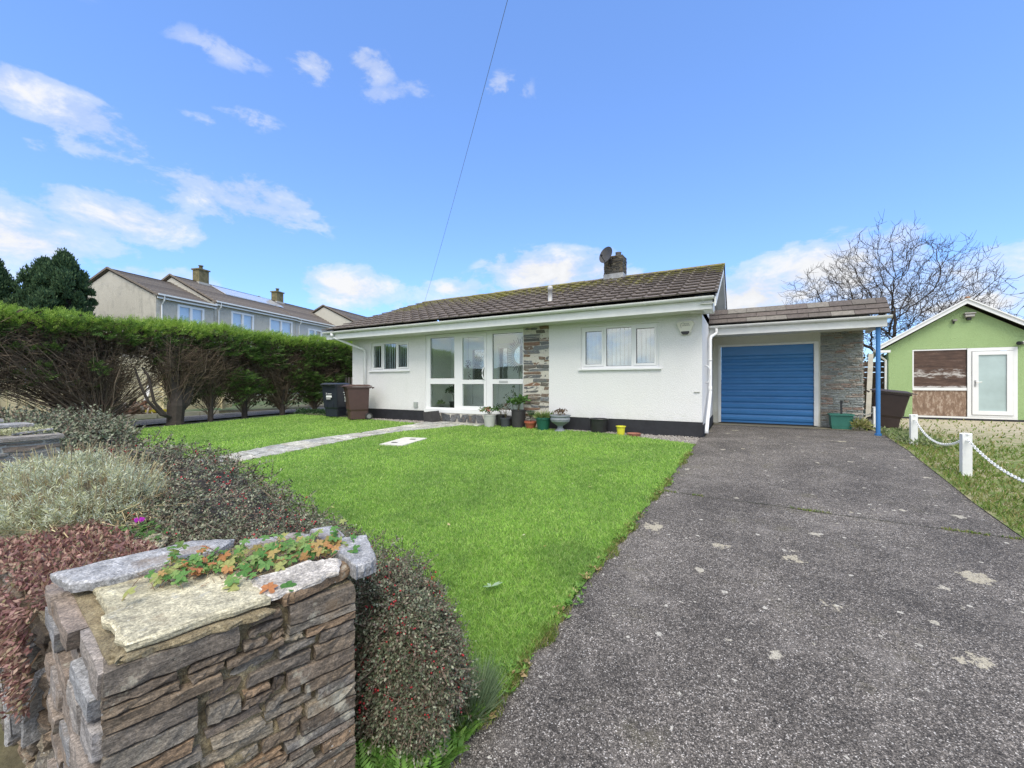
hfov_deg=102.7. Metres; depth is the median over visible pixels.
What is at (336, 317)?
terraced house
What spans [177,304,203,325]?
window
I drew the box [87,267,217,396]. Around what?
terraced house
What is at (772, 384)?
garage door
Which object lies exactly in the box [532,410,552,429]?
potted plant
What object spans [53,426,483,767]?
cotoneaster bush
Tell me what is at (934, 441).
chain
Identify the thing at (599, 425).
plant tub
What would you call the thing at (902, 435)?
weed clump
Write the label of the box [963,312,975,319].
floodlight
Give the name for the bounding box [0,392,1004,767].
ground
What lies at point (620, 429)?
plant pot
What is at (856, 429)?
garage apron
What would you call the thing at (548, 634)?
edge grass
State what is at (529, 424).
potted plant
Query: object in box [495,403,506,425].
potted plant
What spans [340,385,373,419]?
wheelie bin
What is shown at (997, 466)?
chain
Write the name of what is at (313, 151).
sky
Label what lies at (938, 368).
boarded window
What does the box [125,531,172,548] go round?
stepping slate
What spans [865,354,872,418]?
timber plank
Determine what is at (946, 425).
side lawn
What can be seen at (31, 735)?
stone wall
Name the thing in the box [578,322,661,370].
window
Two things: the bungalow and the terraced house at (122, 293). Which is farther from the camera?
the terraced house at (122, 293)
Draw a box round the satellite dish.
[599,246,612,263]
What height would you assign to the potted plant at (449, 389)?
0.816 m
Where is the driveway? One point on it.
(708, 631)
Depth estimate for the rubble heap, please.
13.15 m
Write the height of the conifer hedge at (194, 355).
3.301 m
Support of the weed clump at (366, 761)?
on the lawn at (582, 583)
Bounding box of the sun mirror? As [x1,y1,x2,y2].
[508,337,522,372]
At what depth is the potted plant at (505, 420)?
9.51 m
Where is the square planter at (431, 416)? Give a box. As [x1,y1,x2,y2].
[423,411,439,421]
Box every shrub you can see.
[0,401,144,457]
[49,408,141,430]
[181,371,323,407]
[849,417,873,430]
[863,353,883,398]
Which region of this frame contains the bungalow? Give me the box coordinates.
[322,252,892,437]
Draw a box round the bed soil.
[0,464,272,547]
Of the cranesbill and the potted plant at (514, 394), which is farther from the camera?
the potted plant at (514, 394)
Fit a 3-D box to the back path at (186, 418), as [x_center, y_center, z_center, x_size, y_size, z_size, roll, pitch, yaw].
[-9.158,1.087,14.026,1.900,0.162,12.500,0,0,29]
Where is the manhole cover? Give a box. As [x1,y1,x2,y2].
[382,437,426,445]
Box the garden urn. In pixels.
[550,408,570,431]
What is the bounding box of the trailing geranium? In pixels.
[121,519,359,600]
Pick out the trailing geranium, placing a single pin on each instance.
(197, 565)
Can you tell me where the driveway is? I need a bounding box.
[449,424,1023,767]
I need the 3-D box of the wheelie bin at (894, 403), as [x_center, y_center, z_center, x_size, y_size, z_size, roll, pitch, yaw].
[8.598,0.548,9.315,0.874,0.896,0.580,0,0,42]
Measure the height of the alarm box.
0.270 m
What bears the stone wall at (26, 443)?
on the ground at (10, 756)
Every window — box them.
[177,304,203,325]
[231,311,253,331]
[269,318,292,336]
[308,328,321,339]
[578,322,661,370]
[914,350,965,387]
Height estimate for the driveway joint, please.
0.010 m
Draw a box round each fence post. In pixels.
[873,407,875,430]
[909,414,917,443]
[959,433,972,475]
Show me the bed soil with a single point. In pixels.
(170, 541)
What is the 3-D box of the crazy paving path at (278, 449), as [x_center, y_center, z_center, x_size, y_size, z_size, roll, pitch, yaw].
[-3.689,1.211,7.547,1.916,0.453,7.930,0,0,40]
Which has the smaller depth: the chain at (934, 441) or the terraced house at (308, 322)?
the chain at (934, 441)
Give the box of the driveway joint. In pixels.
[671,491,1023,539]
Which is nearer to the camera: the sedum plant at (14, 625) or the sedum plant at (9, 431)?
the sedum plant at (14, 625)
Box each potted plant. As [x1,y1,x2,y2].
[436,399,444,406]
[445,385,453,407]
[478,406,498,426]
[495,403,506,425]
[499,403,510,427]
[502,385,516,426]
[505,393,530,427]
[524,410,536,428]
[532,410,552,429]
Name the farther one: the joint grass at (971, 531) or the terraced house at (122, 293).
the terraced house at (122, 293)
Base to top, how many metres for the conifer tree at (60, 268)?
10.130 m
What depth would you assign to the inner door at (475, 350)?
11.74 m
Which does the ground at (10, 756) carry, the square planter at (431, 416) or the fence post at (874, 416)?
the fence post at (874, 416)
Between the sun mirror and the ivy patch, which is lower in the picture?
the ivy patch
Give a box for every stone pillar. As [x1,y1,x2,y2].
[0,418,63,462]
[44,526,376,767]
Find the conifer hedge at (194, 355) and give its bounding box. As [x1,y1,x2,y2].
[0,300,351,425]
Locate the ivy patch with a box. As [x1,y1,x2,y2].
[293,408,325,414]
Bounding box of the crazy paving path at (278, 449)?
[197,421,484,465]
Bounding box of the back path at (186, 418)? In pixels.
[121,407,324,425]
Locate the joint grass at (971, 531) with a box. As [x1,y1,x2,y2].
[659,489,1021,539]
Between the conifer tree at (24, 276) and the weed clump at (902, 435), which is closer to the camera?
the weed clump at (902, 435)
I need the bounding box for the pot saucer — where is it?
[627,432,640,436]
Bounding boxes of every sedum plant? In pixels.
[0,423,56,436]
[0,518,159,600]
[0,535,157,724]
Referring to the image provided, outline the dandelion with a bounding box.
[483,581,501,586]
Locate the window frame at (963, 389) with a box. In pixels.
[912,348,1017,419]
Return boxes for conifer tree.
[0,258,16,367]
[2,255,70,359]
[22,247,98,355]
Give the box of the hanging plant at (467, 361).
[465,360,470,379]
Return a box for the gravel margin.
[346,417,698,443]
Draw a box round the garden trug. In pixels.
[827,401,854,429]
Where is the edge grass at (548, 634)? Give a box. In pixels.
[447,444,695,767]
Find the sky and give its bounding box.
[0,0,1023,377]
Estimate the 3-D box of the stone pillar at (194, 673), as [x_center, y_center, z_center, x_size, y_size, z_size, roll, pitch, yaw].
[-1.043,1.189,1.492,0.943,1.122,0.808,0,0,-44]
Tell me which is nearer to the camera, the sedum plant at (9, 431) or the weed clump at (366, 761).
the weed clump at (366, 761)
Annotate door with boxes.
[467,342,483,405]
[496,342,519,409]
[721,344,813,424]
[967,347,1017,417]
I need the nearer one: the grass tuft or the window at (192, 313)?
the grass tuft
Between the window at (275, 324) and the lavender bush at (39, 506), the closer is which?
the lavender bush at (39, 506)
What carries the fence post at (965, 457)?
on the ground at (10, 756)
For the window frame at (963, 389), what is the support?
in the outbuilding
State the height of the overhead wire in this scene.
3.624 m
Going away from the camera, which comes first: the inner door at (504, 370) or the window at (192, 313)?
the inner door at (504, 370)
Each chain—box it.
[914,419,958,445]
[966,440,1023,482]
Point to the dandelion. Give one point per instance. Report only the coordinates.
(494, 584)
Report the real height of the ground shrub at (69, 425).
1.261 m
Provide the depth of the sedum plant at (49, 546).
1.99 m
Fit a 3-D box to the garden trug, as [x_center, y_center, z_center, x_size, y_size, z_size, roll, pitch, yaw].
[7.360,0.685,9.171,0.440,0.630,0.320,0,0,29]
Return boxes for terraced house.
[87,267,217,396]
[161,265,298,394]
[259,288,334,391]
[311,305,366,325]
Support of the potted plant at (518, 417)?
on the lawn at (582, 583)
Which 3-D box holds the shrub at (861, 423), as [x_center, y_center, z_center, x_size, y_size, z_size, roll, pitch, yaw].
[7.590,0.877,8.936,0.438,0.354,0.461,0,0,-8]
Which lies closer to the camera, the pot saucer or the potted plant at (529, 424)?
the pot saucer
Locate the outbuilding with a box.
[872,296,1023,421]
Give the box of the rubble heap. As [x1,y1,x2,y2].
[120,400,156,414]
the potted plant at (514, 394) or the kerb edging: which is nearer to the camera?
the potted plant at (514, 394)
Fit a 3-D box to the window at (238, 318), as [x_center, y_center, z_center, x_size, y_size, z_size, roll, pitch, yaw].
[-24.380,-5.415,37.013,0.857,1.990,2.268,0,0,29]
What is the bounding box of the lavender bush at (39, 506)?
[0,438,200,549]
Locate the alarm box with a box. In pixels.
[677,321,694,334]
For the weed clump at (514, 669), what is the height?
0.288 m
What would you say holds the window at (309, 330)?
in the terraced house at (308, 322)
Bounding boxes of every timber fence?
[0,357,231,416]
[863,362,883,408]
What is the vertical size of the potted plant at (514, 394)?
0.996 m
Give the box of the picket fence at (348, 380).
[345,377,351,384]
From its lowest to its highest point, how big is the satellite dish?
0.457 m
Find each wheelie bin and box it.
[320,383,350,416]
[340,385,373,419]
[865,388,917,427]
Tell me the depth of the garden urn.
8.73 m
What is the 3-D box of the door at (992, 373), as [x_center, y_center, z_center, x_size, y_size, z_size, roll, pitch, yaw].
[12.965,-0.043,11.055,0.953,1.885,0.149,0,0,29]
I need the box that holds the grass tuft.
[445,648,508,736]
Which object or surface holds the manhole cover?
on the lawn at (582, 583)
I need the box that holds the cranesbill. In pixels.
[107,517,180,540]
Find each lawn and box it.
[138,414,411,457]
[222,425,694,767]
[863,417,1023,537]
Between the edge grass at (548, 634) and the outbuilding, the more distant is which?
the outbuilding
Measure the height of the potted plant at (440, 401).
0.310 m
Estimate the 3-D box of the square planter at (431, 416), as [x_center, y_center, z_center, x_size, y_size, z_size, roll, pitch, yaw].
[-2.118,0.860,10.775,0.372,0.325,0.267,0,0,41]
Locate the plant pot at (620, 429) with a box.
[616,426,625,434]
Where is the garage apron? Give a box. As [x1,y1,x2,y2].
[714,423,865,430]
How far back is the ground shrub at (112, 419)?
9.14 m
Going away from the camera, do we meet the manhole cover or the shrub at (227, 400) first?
the manhole cover
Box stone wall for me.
[0,457,105,767]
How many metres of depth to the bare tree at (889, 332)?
19.05 m
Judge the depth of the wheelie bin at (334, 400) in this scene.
12.23 m
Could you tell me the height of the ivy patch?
0.260 m
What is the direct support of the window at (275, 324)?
in the terraced house at (250, 311)
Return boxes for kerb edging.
[116,410,218,419]
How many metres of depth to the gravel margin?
7.79 m
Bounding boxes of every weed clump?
[354,700,494,767]
[480,477,674,719]
[874,426,958,449]
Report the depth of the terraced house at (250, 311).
37.89 m
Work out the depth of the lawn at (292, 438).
9.42 m
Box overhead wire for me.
[426,0,507,295]
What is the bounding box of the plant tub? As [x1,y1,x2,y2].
[589,418,608,432]
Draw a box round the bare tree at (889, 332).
[778,210,1023,360]
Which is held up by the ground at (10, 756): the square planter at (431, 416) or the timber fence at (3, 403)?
the timber fence at (3, 403)
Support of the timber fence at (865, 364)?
on the ground at (10, 756)
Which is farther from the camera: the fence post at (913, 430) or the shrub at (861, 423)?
the shrub at (861, 423)
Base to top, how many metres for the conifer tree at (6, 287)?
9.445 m

